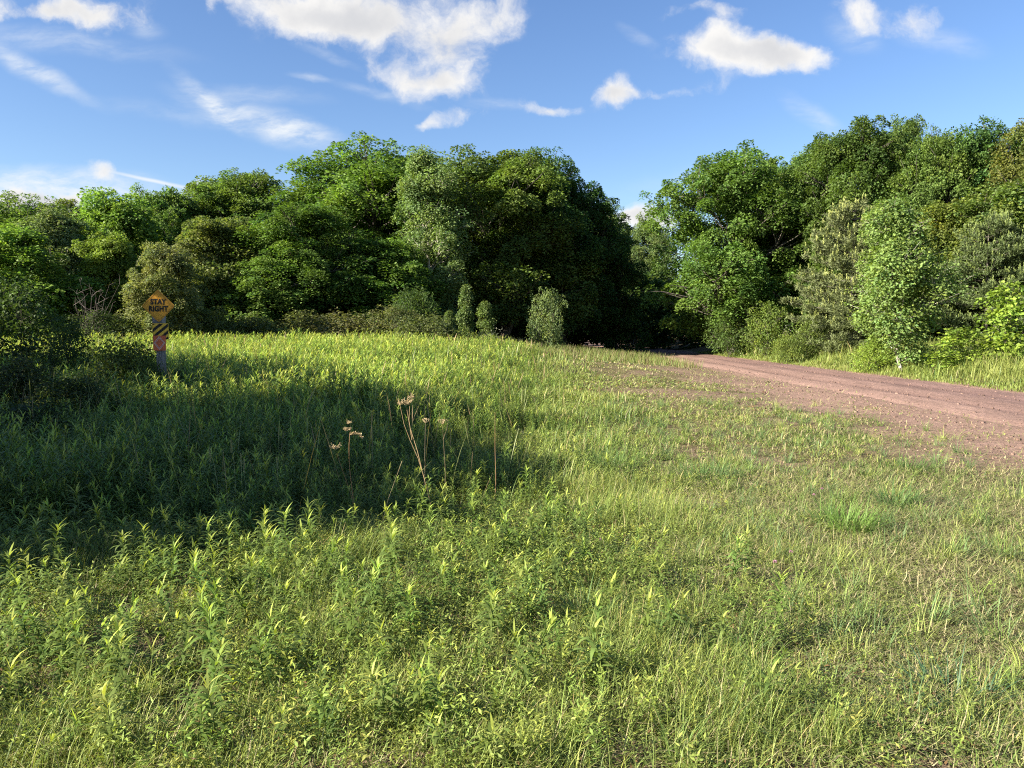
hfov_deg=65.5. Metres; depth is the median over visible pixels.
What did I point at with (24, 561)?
goldenrod plant
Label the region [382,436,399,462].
goldenrod plant
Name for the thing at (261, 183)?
oak tree
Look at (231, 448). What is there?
grass stalk
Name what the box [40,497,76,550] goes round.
goldenrod plant
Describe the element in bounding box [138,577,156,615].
goldenrod plant
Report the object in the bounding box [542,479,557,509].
goldenrod plant
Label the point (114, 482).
goldenrod plant
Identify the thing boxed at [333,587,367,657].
goldenrod plant
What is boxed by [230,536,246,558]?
goldenrod plant
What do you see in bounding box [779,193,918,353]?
pine tree
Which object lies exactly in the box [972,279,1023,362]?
maple sapling
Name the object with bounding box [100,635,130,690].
goldenrod plant
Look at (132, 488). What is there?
goldenrod plant
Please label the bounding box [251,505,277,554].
goldenrod plant
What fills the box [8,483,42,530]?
goldenrod plant
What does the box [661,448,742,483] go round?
grass tuft
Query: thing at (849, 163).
maple tree
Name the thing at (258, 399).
goldenrod undergrowth
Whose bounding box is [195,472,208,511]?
goldenrod plant
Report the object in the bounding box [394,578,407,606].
goldenrod plant
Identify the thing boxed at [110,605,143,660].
goldenrod plant
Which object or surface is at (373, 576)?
goldenrod plant
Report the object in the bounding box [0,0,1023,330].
sky
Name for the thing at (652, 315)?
woods
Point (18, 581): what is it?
goldenrod plant
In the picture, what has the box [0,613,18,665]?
goldenrod plant
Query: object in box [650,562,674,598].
goldenrod plant
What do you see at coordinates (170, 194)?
poplar tree
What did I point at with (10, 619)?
goldenrod plant
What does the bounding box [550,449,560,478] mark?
goldenrod plant
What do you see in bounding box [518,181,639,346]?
maple tree
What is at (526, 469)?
goldenrod plant
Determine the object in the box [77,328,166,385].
bramble bush
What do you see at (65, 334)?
shade bush
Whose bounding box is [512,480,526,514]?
goldenrod plant
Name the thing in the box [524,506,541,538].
goldenrod plant
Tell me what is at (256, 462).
goldenrod plant
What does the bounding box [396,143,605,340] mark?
maple tree
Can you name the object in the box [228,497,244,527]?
goldenrod plant
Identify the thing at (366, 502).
goldenrod plant
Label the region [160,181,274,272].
maple tree
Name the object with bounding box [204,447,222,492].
goldenrod plant
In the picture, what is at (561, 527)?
goldenrod plant
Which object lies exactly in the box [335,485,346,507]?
goldenrod plant
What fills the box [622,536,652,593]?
goldenrod plant
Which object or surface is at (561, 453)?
goldenrod plant
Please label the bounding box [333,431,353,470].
goldenrod plant
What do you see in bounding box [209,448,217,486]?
grass stalk
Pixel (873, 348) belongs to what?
roadside shrub
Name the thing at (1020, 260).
pine tree
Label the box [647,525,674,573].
goldenrod plant
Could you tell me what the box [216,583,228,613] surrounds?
goldenrod plant
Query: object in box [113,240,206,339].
pale bush
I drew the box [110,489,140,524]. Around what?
goldenrod plant
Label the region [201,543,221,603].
goldenrod plant
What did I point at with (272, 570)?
goldenrod plant
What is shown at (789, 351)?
roadside shrub
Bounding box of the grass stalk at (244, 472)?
[242,459,247,513]
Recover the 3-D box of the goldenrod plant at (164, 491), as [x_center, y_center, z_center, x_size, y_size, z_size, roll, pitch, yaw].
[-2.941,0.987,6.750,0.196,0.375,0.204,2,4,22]
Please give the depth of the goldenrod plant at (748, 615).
4.22 m
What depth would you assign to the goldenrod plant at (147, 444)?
7.95 m
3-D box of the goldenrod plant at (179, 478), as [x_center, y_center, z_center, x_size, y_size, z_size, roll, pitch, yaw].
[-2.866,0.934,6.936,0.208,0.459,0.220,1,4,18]
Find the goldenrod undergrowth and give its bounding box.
[0,327,817,767]
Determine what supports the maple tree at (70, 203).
on the ground at (898, 415)
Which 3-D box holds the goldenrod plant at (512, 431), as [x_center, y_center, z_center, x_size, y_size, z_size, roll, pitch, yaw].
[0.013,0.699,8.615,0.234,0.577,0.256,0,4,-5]
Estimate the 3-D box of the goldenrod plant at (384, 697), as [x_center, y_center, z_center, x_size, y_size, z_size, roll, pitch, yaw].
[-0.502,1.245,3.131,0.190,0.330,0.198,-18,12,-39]
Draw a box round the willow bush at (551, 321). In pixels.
[525,286,569,348]
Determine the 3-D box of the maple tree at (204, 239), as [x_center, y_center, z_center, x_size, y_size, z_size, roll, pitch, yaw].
[-14.691,-5.015,40.685,6.598,7.369,6.507,-2,4,-22]
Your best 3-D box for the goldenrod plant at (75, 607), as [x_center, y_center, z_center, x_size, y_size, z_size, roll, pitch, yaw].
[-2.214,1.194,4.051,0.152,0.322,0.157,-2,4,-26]
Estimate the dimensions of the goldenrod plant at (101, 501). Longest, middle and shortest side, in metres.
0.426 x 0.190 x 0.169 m
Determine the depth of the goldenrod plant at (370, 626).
3.96 m
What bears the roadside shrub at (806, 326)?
on the ground at (898, 415)
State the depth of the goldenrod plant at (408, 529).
5.76 m
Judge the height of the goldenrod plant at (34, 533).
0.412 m
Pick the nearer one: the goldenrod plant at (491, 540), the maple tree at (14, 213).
the goldenrod plant at (491, 540)
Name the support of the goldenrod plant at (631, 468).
on the ground at (898, 415)
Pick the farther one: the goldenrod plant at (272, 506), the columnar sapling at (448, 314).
the columnar sapling at (448, 314)
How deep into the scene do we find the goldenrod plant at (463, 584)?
4.57 m
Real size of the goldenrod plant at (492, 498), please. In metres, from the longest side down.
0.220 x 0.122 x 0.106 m
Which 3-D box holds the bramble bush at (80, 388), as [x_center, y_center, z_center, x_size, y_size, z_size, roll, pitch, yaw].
[-6.822,0.282,12.545,1.466,1.218,1.584,2,5,31]
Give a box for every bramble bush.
[0,345,69,411]
[0,389,87,449]
[26,364,131,421]
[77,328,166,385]
[133,353,168,397]
[167,363,198,387]
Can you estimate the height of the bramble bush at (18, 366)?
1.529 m
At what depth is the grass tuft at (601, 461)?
9.10 m
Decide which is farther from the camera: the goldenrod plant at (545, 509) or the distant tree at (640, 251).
the distant tree at (640, 251)
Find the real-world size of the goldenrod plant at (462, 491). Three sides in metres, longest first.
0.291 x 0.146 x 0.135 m
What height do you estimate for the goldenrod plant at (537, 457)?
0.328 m
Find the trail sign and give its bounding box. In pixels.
[142,290,173,382]
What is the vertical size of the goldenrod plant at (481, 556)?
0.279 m
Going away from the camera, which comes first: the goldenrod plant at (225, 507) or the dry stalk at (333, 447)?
the goldenrod plant at (225, 507)
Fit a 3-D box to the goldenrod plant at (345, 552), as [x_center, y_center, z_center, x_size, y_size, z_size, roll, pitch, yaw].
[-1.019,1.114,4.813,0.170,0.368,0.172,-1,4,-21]
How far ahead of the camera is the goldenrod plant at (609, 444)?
8.26 m
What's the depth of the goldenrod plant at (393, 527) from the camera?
5.48 m
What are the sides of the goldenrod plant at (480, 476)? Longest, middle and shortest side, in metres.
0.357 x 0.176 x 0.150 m
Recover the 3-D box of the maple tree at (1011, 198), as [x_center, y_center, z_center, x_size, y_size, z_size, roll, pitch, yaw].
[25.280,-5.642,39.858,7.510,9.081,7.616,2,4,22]
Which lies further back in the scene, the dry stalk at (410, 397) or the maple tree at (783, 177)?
the maple tree at (783, 177)
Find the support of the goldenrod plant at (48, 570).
on the ground at (898, 415)
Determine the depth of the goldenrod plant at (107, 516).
6.27 m
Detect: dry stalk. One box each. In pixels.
[330,444,355,518]
[343,420,363,512]
[397,392,434,520]
[439,419,447,458]
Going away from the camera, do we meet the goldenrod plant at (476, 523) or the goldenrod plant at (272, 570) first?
the goldenrod plant at (272, 570)
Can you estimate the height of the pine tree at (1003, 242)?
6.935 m
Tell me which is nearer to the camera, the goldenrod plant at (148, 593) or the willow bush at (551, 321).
the goldenrod plant at (148, 593)
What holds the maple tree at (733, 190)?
on the ground at (898, 415)
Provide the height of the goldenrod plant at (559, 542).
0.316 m
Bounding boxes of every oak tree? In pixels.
[183,167,299,257]
[857,122,988,296]
[967,117,1023,329]
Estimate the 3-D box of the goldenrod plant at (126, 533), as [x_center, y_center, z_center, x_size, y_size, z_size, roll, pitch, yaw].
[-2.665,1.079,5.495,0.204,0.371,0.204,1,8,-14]
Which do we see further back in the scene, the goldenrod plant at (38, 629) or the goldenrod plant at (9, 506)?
the goldenrod plant at (9, 506)
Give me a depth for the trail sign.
15.03 m
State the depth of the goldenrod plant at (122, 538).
5.00 m
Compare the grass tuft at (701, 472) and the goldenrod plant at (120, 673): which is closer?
the goldenrod plant at (120, 673)
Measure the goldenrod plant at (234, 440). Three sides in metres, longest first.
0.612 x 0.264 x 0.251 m
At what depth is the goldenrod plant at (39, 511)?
5.69 m
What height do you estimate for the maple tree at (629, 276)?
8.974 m
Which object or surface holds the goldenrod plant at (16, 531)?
on the ground at (898, 415)
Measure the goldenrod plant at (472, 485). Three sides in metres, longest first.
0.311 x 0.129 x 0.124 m
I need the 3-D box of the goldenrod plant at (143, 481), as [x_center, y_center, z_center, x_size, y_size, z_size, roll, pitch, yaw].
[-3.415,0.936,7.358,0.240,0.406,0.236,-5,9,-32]
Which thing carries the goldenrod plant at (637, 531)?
on the ground at (898, 415)
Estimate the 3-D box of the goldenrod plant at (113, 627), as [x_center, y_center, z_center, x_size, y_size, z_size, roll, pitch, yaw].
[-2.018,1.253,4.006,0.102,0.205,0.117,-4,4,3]
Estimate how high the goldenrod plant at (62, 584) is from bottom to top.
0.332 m
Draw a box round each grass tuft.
[535,559,634,629]
[561,437,653,472]
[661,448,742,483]
[679,624,764,668]
[785,490,911,537]
[848,472,939,510]
[858,449,936,472]
[865,634,1023,742]
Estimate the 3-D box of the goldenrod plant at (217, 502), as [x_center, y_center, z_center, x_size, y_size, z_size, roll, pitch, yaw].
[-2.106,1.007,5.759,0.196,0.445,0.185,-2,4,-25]
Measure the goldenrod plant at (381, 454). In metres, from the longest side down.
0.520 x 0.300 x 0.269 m
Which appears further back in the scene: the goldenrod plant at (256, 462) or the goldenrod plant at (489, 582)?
the goldenrod plant at (256, 462)
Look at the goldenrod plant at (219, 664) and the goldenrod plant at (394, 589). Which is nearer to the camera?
the goldenrod plant at (219, 664)
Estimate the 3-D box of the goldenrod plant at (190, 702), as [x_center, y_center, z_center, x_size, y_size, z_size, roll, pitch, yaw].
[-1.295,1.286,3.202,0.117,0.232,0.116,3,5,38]
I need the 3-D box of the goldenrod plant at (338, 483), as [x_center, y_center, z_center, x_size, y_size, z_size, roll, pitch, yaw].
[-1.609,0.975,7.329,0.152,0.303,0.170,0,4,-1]
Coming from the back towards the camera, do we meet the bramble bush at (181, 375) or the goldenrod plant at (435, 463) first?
the bramble bush at (181, 375)
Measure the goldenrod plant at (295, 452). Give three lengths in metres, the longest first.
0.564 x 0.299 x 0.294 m
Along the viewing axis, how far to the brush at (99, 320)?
32.84 m
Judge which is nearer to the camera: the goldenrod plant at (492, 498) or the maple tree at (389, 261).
the goldenrod plant at (492, 498)
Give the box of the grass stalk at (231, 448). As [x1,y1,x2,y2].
[230,439,235,501]
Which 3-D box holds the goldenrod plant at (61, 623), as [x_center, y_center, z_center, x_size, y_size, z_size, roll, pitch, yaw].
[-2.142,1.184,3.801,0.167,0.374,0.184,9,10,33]
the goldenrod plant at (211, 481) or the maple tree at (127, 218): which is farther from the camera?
the maple tree at (127, 218)
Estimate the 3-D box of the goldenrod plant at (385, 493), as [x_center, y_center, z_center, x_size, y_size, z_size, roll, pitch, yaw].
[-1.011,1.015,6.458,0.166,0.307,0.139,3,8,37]
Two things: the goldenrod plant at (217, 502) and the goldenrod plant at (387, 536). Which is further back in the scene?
the goldenrod plant at (217, 502)
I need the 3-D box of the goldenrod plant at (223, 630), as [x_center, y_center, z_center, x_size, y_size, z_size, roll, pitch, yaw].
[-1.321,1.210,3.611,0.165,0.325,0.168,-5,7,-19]
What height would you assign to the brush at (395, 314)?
2.256 m
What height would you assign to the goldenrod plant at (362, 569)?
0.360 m
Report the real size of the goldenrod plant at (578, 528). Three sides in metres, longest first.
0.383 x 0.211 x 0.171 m
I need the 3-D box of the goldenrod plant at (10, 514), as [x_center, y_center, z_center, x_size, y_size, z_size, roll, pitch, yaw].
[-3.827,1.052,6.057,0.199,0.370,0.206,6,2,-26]
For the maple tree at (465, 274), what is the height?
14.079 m
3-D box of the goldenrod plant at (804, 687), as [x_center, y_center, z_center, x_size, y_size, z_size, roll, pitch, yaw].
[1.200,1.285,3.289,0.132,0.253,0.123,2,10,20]
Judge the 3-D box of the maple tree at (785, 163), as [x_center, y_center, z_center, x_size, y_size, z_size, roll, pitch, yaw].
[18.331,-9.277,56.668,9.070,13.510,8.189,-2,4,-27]
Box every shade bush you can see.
[0,274,86,368]
[30,315,105,376]
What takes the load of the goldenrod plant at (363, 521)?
on the ground at (898, 415)
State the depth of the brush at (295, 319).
37.57 m
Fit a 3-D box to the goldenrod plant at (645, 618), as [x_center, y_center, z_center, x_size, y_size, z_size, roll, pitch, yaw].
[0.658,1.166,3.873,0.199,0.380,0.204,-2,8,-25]
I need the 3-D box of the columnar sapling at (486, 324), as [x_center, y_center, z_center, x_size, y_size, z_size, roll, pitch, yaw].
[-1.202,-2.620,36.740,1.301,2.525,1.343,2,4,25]
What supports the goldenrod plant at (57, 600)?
on the ground at (898, 415)
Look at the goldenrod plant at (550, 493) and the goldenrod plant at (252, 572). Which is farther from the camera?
the goldenrod plant at (550, 493)
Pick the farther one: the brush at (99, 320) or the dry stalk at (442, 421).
the brush at (99, 320)
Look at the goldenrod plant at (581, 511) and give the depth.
5.93 m
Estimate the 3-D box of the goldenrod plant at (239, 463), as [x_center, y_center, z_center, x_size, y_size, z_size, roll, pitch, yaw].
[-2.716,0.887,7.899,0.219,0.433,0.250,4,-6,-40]
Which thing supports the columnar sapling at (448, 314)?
on the ground at (898, 415)
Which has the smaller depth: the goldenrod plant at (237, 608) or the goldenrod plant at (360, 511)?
the goldenrod plant at (237, 608)
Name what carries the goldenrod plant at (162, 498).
on the ground at (898, 415)
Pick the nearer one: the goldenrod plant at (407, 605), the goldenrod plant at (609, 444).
the goldenrod plant at (407, 605)
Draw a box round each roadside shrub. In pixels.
[700,308,751,356]
[739,300,793,357]
[768,328,803,363]
[786,314,828,356]
[849,336,899,372]
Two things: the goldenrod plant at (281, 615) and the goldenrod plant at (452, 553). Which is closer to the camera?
the goldenrod plant at (281, 615)
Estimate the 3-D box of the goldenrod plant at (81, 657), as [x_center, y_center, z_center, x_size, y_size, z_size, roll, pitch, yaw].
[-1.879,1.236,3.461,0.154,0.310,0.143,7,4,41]
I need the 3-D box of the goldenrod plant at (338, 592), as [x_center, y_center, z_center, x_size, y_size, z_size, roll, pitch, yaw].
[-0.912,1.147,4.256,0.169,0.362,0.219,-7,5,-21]
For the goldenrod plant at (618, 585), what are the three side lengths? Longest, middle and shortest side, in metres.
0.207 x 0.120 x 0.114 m
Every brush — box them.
[63,309,129,339]
[84,313,151,341]
[176,305,250,338]
[221,309,283,339]
[261,309,343,336]
[302,307,388,340]
[359,304,421,337]
[389,311,471,340]
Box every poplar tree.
[8,207,106,331]
[152,185,202,255]
[390,144,477,332]
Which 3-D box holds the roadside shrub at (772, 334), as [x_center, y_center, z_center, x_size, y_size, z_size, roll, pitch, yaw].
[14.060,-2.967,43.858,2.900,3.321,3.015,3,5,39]
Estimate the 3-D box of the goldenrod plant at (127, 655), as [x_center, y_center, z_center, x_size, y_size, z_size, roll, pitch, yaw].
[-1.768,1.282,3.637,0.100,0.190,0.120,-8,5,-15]
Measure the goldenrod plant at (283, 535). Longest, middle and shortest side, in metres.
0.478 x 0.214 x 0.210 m
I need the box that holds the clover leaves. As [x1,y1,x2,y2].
[0,361,1023,767]
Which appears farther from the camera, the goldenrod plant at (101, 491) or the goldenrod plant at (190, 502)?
the goldenrod plant at (101, 491)
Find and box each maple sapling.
[923,325,985,371]
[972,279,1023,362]
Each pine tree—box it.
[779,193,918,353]
[927,208,1023,344]
[980,234,1023,339]
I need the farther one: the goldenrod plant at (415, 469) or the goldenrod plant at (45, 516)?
the goldenrod plant at (415, 469)
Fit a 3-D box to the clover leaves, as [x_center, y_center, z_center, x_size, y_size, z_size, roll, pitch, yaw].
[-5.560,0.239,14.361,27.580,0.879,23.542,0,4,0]
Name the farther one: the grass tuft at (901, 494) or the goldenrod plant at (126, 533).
the grass tuft at (901, 494)
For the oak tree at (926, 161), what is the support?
on the ground at (898, 415)
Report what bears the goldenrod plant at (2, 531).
on the ground at (898, 415)
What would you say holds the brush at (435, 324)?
on the ground at (898, 415)
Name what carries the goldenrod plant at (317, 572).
on the ground at (898, 415)
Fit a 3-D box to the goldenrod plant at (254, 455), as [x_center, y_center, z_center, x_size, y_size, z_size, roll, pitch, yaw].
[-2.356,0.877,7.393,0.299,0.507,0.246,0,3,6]
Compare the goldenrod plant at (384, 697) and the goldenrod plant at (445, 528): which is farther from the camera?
the goldenrod plant at (445, 528)
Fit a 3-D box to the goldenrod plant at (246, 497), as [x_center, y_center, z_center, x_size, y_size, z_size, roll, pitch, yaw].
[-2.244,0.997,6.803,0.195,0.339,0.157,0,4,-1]
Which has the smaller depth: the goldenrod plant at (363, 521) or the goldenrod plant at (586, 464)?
the goldenrod plant at (363, 521)
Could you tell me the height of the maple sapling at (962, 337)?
1.671 m
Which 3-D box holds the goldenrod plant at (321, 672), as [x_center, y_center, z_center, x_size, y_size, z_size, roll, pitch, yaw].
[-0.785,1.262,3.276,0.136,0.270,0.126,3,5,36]
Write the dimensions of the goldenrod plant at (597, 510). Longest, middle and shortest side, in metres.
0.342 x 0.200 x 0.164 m
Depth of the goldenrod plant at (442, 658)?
3.63 m
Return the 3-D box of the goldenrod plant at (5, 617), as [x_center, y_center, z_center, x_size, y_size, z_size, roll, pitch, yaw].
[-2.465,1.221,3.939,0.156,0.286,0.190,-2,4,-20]
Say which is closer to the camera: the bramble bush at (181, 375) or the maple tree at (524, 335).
the bramble bush at (181, 375)
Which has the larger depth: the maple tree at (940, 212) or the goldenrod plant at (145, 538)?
the maple tree at (940, 212)
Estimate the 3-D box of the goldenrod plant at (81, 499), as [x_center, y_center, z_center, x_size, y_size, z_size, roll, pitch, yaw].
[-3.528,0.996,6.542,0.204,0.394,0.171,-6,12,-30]
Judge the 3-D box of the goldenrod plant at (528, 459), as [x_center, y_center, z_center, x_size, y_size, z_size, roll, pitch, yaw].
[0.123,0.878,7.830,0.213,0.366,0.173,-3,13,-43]
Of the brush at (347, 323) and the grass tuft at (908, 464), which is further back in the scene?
the brush at (347, 323)
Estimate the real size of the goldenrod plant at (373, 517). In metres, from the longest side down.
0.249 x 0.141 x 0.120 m
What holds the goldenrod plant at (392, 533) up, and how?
on the ground at (898, 415)
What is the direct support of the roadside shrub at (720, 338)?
on the ground at (898, 415)
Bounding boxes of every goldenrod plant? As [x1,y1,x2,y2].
[0,500,13,532]
[0,507,19,549]
[0,543,28,615]
[0,605,26,651]
[0,608,30,683]
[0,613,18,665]
[0,670,25,714]
[1,492,21,521]
[1,499,18,536]
[2,516,28,557]
[6,543,36,577]
[6,569,38,632]
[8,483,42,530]
[21,515,51,566]
[23,609,52,655]
[27,503,49,549]
[32,533,52,570]
[33,478,63,522]
[36,501,61,534]
[37,558,56,601]
[39,518,68,578]
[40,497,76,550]
[42,598,83,661]
[44,517,59,546]
[45,589,68,620]
[50,554,83,598]
[51,569,72,615]
[52,460,68,509]
[55,500,67,522]
[57,633,87,684]
[60,481,94,543]
[60,585,92,639]
[61,529,89,557]
[65,589,90,630]
[65,631,95,699]
[70,481,91,515]
[84,481,105,512]
[87,500,118,551]
[89,475,112,509]
[91,494,111,538]
[98,632,141,707]
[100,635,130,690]
[101,503,117,531]
[106,614,118,639]
[107,460,123,499]
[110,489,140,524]
[110,530,137,581]
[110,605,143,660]
[111,516,135,555]
[118,641,133,669]
[119,468,138,516]
[134,521,155,573]
[135,435,158,475]
[135,466,148,498]
[138,507,158,550]
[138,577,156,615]
[151,504,181,542]
[152,483,176,523]
[154,441,181,498]
[155,479,176,511]
[171,609,197,670]
[172,465,190,509]
[176,467,207,523]
[176,675,202,722]
[180,447,197,481]
[185,516,207,553]
[195,453,222,499]
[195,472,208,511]
[198,636,239,702]
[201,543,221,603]
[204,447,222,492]
[204,616,236,671]
[207,493,232,547]
[212,472,241,522]
[212,595,235,640]
[215,491,240,531]
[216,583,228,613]
[221,564,249,599]
[222,507,249,552]
[226,589,248,630]
[228,432,249,469]
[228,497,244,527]
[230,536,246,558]
[233,453,251,478]
[235,478,247,505]
[237,492,256,533]
[238,482,255,510]
[240,550,265,610]
[244,451,269,502]
[247,445,265,474]
[247,559,271,598]
[250,452,262,481]
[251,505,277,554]
[254,455,280,510]
[254,543,272,569]
[254,635,280,682]
[255,483,274,524]
[260,563,289,627]
[266,500,280,537]
[270,504,300,565]
[273,605,295,640]
[282,441,302,485]
[287,615,307,646]
[288,610,318,655]
[289,550,305,597]
[291,446,317,483]
[291,581,315,619]
[298,545,317,563]
[299,540,320,581]
[304,437,317,464]
[306,556,332,607]
[308,657,338,713]
[322,604,345,641]
[325,516,336,540]
[328,553,344,578]
[329,537,356,584]
[329,562,356,623]
[332,475,343,503]
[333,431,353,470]
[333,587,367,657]
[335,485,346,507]
[340,484,352,517]
[351,528,362,549]
[351,558,369,608]
[352,636,380,687]
[353,657,404,728]
[354,511,367,537]
[354,566,387,627]
[358,503,362,525]
[360,491,374,517]
[363,608,383,645]
[364,564,381,603]
[368,508,380,529]
[371,439,395,481]
[377,523,404,564]
[377,525,409,588]
[379,526,409,577]
[380,490,394,520]
[380,567,405,620]
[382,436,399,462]
[382,471,400,498]
[382,515,410,560]
[384,488,393,512]
[388,445,405,489]
[388,488,399,517]
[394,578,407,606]
[395,512,409,532]
[399,581,423,634]
[401,517,414,547]
[404,468,420,500]
[405,491,416,509]
[408,421,429,470]
[409,549,429,586]
[417,516,440,553]
[422,461,433,482]
[425,451,444,478]
[429,636,449,677]
[434,504,452,530]
[439,560,457,586]
[440,518,452,542]
[445,543,465,571]
[455,566,473,601]
[457,473,468,500]
[462,528,480,560]
[466,482,476,504]
[469,515,483,540]
[473,488,481,516]
[473,540,492,576]
[475,458,487,489]
[476,437,494,478]
[476,560,505,614]
[483,525,500,564]
[488,459,499,485]
[488,495,496,516]
[491,478,497,494]
[492,442,511,486]
[503,422,520,467]
[505,450,517,481]
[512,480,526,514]
[512,517,537,557]
[513,463,534,503]
[513,537,534,578]
[514,457,525,473]
[515,455,533,483]
[518,561,545,617]
[520,523,534,559]
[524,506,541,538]
[532,453,543,476]
[537,499,557,533]
[541,519,569,570]
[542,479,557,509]
[545,548,569,590]
[549,528,570,564]
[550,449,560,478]
[551,498,562,527]
[552,444,569,470]
[565,508,586,554]
[568,438,583,467]
[573,497,593,537]
[575,514,594,550]
[581,460,592,475]
[586,635,611,677]
[588,493,606,530]
[600,532,626,588]
[601,439,616,473]
[609,573,625,600]
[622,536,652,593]
[625,459,637,482]
[625,587,663,650]
[627,527,643,562]
[644,585,664,607]
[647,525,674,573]
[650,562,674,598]
[686,567,703,596]
[735,601,756,631]
[736,525,761,581]
[754,596,774,650]
[761,567,793,639]
[788,668,818,717]
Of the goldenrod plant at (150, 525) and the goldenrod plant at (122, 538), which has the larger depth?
the goldenrod plant at (150, 525)
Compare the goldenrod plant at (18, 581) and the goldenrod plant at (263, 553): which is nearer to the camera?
the goldenrod plant at (18, 581)
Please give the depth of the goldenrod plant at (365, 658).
3.47 m
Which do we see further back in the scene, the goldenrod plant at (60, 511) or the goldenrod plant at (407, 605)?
the goldenrod plant at (60, 511)
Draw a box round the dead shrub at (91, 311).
[70,277,119,339]
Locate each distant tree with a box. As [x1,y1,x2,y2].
[597,202,647,270]
[622,211,688,345]
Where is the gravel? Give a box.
[653,360,1023,488]
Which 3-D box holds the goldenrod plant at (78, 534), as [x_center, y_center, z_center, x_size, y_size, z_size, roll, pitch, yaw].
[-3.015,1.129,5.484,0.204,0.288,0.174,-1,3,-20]
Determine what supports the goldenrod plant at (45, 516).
on the ground at (898, 415)
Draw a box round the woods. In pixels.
[109,230,859,348]
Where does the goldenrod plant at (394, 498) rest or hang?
on the ground at (898, 415)
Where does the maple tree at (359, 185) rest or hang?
on the ground at (898, 415)
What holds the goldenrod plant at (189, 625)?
on the ground at (898, 415)
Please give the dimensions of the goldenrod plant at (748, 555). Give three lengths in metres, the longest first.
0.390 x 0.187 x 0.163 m
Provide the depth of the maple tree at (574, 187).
51.86 m
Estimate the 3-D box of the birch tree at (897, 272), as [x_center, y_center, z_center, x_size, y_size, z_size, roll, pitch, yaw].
[14.058,-3.620,28.487,4.534,6.492,4.303,-2,4,-29]
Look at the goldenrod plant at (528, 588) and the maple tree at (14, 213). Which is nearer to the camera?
the goldenrod plant at (528, 588)
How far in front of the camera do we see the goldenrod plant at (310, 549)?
4.94 m
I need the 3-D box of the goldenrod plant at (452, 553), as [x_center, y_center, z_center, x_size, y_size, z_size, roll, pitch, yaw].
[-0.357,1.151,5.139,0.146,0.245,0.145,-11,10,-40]
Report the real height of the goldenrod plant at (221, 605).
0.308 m
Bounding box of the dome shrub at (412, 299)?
[376,282,442,335]
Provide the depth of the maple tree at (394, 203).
57.60 m
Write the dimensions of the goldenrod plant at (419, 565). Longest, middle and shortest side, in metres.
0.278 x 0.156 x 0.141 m
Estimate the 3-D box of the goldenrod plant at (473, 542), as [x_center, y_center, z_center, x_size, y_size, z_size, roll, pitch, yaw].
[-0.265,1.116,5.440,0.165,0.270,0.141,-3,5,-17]
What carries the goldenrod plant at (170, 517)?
on the ground at (898, 415)
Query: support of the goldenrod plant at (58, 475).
on the ground at (898, 415)
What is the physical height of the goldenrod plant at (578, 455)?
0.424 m
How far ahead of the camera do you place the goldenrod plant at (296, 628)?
3.96 m
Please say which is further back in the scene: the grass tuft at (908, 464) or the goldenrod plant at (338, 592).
the grass tuft at (908, 464)
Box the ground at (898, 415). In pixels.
[0,331,1023,767]
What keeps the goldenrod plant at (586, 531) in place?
on the ground at (898, 415)
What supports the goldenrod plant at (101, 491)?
on the ground at (898, 415)
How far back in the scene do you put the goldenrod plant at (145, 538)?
5.17 m
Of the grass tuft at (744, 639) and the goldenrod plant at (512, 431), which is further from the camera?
the goldenrod plant at (512, 431)
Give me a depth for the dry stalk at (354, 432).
6.43 m
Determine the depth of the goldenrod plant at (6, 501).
6.34 m
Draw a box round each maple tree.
[0,190,95,319]
[0,223,107,340]
[39,198,93,232]
[69,186,174,304]
[110,182,196,255]
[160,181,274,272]
[160,215,272,335]
[220,201,385,330]
[262,130,476,321]
[307,236,453,335]
[379,151,451,231]
[394,153,493,331]
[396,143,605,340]
[469,146,621,343]
[496,149,534,341]
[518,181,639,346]
[582,230,656,352]
[633,139,823,354]
[710,157,803,329]
[742,137,839,339]
[781,114,920,334]
[856,113,930,337]
[901,193,997,344]
[915,115,1022,245]
[939,178,1023,342]
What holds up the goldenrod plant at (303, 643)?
on the ground at (898, 415)
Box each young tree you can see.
[69,229,146,335]
[187,255,308,333]
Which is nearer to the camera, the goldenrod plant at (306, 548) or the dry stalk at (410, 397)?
the goldenrod plant at (306, 548)
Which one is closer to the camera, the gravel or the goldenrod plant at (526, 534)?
the goldenrod plant at (526, 534)
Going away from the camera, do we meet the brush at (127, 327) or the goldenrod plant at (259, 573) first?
the goldenrod plant at (259, 573)
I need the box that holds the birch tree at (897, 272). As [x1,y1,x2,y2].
[843,191,978,368]
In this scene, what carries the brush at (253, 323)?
on the ground at (898, 415)
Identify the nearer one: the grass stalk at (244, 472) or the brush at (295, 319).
the grass stalk at (244, 472)
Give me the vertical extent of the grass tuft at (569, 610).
0.369 m
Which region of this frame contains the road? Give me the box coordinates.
[599,345,1023,426]
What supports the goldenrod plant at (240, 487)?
on the ground at (898, 415)
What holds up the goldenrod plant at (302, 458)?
on the ground at (898, 415)
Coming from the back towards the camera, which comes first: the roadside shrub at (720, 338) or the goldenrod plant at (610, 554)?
the roadside shrub at (720, 338)
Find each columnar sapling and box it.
[440,310,455,338]
[455,284,476,338]
[470,300,497,341]
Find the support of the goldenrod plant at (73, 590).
on the ground at (898, 415)
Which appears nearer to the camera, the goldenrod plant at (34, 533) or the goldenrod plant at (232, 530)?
the goldenrod plant at (34, 533)
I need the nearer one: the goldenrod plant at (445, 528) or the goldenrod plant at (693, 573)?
the goldenrod plant at (693, 573)

